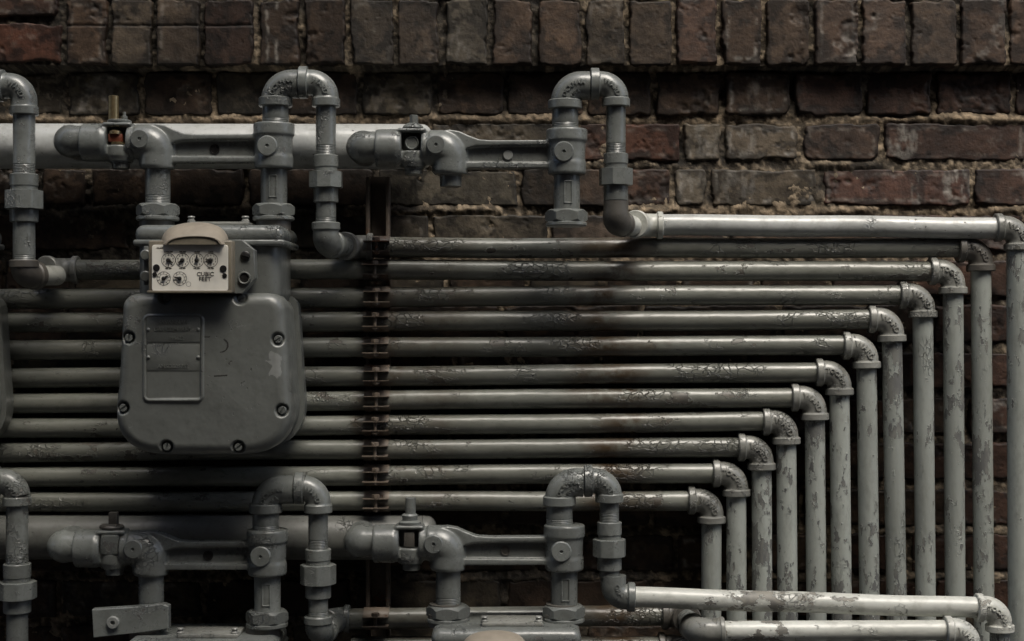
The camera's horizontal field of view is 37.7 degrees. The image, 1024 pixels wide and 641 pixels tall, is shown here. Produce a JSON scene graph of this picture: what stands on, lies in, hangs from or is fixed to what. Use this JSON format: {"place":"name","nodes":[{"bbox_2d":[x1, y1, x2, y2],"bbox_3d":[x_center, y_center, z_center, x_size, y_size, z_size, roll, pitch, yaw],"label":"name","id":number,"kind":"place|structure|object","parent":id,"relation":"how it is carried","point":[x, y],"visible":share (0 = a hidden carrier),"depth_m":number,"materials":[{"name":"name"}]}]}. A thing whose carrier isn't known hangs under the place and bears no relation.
{"place":"outdoors","nodes":[
{"label":"outdoors","id":0,"kind":"place"},
{"label":"ground","id":1,"kind":"structure","parent":0,"visible":0},
{"bbox_2d":[0,486,725,617],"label":"gas pipe","id":2,"kind":"object","parent":1,"relation":"on","point":[708,507],"visible":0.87,"depth_m":2.19,"materials":[{"name":"metal"}]},
{"bbox_2d":[1,459,750,620],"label":"gas pipe","id":3,"kind":"object","parent":1,"relation":"on","point":[731,478],"visible":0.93,"depth_m":2.19,"materials":[{"name":"metal"}]},
{"bbox_2d":[0,433,775,620],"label":"gas pipe","id":4,"kind":"object","parent":1,"relation":"on","point":[758,454],"visible":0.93,"depth_m":2.19,"materials":[{"name":"metal"}]},
{"bbox_2d":[0,408,800,620],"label":"gas pipe","id":5,"kind":"object","parent":1,"relation":"on","point":[781,426],"visible":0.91,"depth_m":2.19,"materials":[{"name":"metal"}]},
{"bbox_2d":[13,383,828,619],"bbox_3d":[-0.232,0.660,2.200,1.399,1.136,0.042,0,0,0],"label":"gas pipe","id":6,"kind":"object","parent":1,"relation":"on","point":[810,403],"visible":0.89,"depth_m":2.19,"materials":[{"name":"metal"}]},
{"bbox_2d":[11,358,853,619],"bbox_3d":[-0.212,0.641,2.200,1.438,1.173,0.042,0,0,0],"label":"gas pipe","id":7,"kind":"object","parent":1,"relation":"on","point":[834,377],"visible":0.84,"depth_m":2.19,"materials":[{"name":"metal"}]},
{"bbox_2d":[0,234,13,434],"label":"gas meter","id":8,"kind":"object","parent":7,"relation":"attached to","point":[6,400],"visible":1,"depth_m":2.15,"materials":[{"name":"paint"}]},
{"bbox_2d":[117,216,306,453],"bbox_3d":[-0.415,0.014,2.079,0.239,0.336,0.202,0,0,0],"label":"gas meter","id":9,"kind":"object","parent":7,"relation":"attached to","point":[212,356],"visible":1,"depth_m":2.01,"materials":[{"name":"paint"}]},
{"bbox_2d":[53,95,294,221],"bbox_3d":[-0.474,-0.227,2.116,0.340,0.175,0.092,0,0,0],"label":"meter bar","id":10,"kind":"object","parent":9,"relation":"on","point":[158,152],"visible":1,"depth_m":2.08,"materials":[{"name":"paint"}]},
{"bbox_2d":[259,66,353,258],"bbox_3d":[-0.291,-0.222,2.126,0.126,0.268,0.100,0,0,0],"label":"outlet bend","id":11,"kind":"object","parent":10,"relation":"attached to","point":[282,90],"visible":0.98,"depth_m":2.09,"materials":[{"name":"paint"}]},
{"bbox_2d":[167,237,219,244],"bbox_3d":[-0.421,-0.105,1.982,0.069,0.010,0.004,0,0,0],"label":"hood window","id":12,"kind":"structure","parent":9,"relation":"in","point":[185,240],"depth_m":1.98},
{"bbox_2d":[10,331,880,619],"bbox_3d":[-0.191,0.622,2.200,1.481,1.212,0.042,0,0,0],"label":"gas pipe","id":13,"kind":"object","parent":1,"relation":"on","point":[860,351],"visible":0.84,"depth_m":2.19,"materials":[{"name":"metal"}]},
{"bbox_2d":[8,305,906,619],"bbox_3d":[-0.169,0.602,2.200,1.525,1.251,0.042,0,0,0],"label":"gas pipe","id":14,"kind":"object","parent":1,"relation":"on","point":[888,325],"visible":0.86,"depth_m":2.19,"materials":[{"name":"metal"}]},
{"bbox_2d":[0,281,937,640],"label":"gas pipe","id":15,"kind":"object","parent":1,"relation":"on","point":[920,303],"visible":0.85,"depth_m":2.19,"materials":[{"name":"metal"}]},
{"bbox_2d":[38,256,967,620],"bbox_3d":[-0.012,0.566,2.192,1.365,1.322,0.057,0,0,0],"label":"gas pipe","id":16,"kind":"object","parent":1,"relation":"on","point":[948,278],"visible":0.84,"depth_m":2.19,"materials":[{"name":"metal"}]},
{"bbox_2d":[0,69,65,289],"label":"outlet bend","id":17,"kind":"object","parent":16,"relation":"attached to","point":[23,200],"visible":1,"depth_m":2.09,"materials":[{"name":"paint"}]},
{"bbox_2d":[0,0,1023,640],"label":"brick wall","id":18,"kind":"structure","parent":1,"relation":"on","point":[912,108],"depth_m":2.25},
{"bbox_2d":[0,466,36,640],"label":"outlet bend","id":19,"kind":"object","parent":18,"relation":"attached to","point":[18,589],"visible":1,"depth_m":2.09,"materials":[{"name":"paint"}]},
{"bbox_2d":[129,616,287,640],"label":"gas meter","id":20,"kind":"object","parent":18,"relation":"attached to","point":[208,632],"visible":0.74,"depth_m":2.07,"materials":[{"name":"paint"}]},
{"bbox_2d":[47,512,287,630],"bbox_3d":[-0.483,0.348,2.116,0.340,0.160,0.092,0,0,0],"label":"meter bar","id":21,"kind":"object","parent":20,"relation":"on","point":[114,547],"visible":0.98,"depth_m":2.08,"materials":[{"name":"paint"}]},
{"bbox_2d":[92,602,170,637],"bbox_3d":[-0.528,0.415,2.101,0.106,0.047,0.067,0,0,0],"label":"lock bracket","id":22,"kind":"object","parent":21,"relation":"attached to","point":[119,620],"visible":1,"depth_m":2.07,"materials":[{"name":"metal"}]},
{"bbox_2d":[249,472,346,640],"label":"outlet bend","id":23,"kind":"object","parent":21,"relation":"attached to","point":[272,496],"visible":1,"depth_m":2.08,"materials":[{"name":"paint"}]},
{"bbox_2d":[0,123,429,168],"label":"header pipe","id":24,"kind":"object","parent":18,"relation":"attached to","point":[48,155],"visible":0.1,"depth_m":2.18,"materials":[{"name":"metal"}]},
{"bbox_2d":[346,115,587,227],"bbox_3d":[-0.064,-0.209,2.116,0.340,0.156,0.092,0,0,0],"label":"meter bar","id":25,"kind":"object","parent":24,"relation":"attached to","point":[413,147],"visible":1,"depth_m":2.08,"materials":[{"name":"paint"}]},
{"bbox_2d":[548,68,641,236],"bbox_3d":[0.130,-0.236,2.110,0.155,0.236,0.081,0,0,-28],"label":"outlet bend","id":26,"kind":"object","parent":25,"relation":"attached to","point":[571,91],"visible":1,"depth_m":2.09,"materials":[{"name":"paint"}]},
{"bbox_2d":[0,514,435,559],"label":"header pipe","id":27,"kind":"object","parent":18,"relation":"attached to","point":[43,528],"visible":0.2,"depth_m":2.17,"materials":[{"name":"metal"}]},
{"bbox_2d":[428,601,580,640],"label":"gas meter","id":28,"kind":"object","parent":18,"relation":"attached to","point":[505,626],"visible":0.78,"depth_m":2.04,"materials":[{"name":"paint"}]},
{"bbox_2d":[343,497,584,624],"bbox_3d":[-0.067,0.335,2.116,0.340,0.174,0.092,0,0,0],"label":"meter bar","id":29,"kind":"object","parent":28,"relation":"on","point":[409,541],"visible":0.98,"depth_m":2.08,"materials":[{"name":"paint"}]},
{"bbox_2d":[351,632,687,640],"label":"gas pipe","id":30,"kind":"object","parent":1,"relation":"on","point":[661,636],"visible":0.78,"depth_m":2.19,"materials":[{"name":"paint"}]},
{"bbox_2d":[328,605,980,640],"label":"gas pipe","id":31,"kind":"object","parent":1,"relation":"on","point":[691,625],"visible":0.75,"depth_m":2.08,"materials":[{"name":"metal"}]},
{"bbox_2d":[338,232,995,640],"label":"gas pipe","id":32,"kind":"object","parent":1,"relation":"on","point":[978,258],"visible":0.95,"depth_m":2.19,"materials":[{"name":"metal"}]},
{"bbox_2d":[361,177,390,635],"bbox_3d":[-0.198,0.177,2.208,0.040,0.785,0.080,0,0,0],"label":"clamp rack","id":33,"kind":"object","parent":32,"relation":"attached to","point":[378,226],"visible":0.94,"depth_m":2.19,"materials":[{"name":"metal"}]},
{"bbox_2d":[601,573,1014,640],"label":"gas pipe","id":34,"kind":"object","parent":1,"relation":"on","point":[618,592],"visible":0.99,"depth_m":2.09,"materials":[{"name":"metal"}]},
{"bbox_2d":[543,465,625,577],"bbox_3d":[0.101,0.280,2.100,0.116,0.157,0.047,0,0,0],"label":"outlet bend","id":35,"kind":"object","parent":34,"relation":"attached to","point":[565,488],"visible":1,"depth_m":2.08,"materials":[{"name":"paint"}]},
{"bbox_2d":[629,210,1023,640],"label":"gas pipe","id":36,"kind":"object","parent":1,"relation":"on","point":[999,227],"visible":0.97,"depth_m":2.17,"materials":[{"name":"metal"}]}
]}

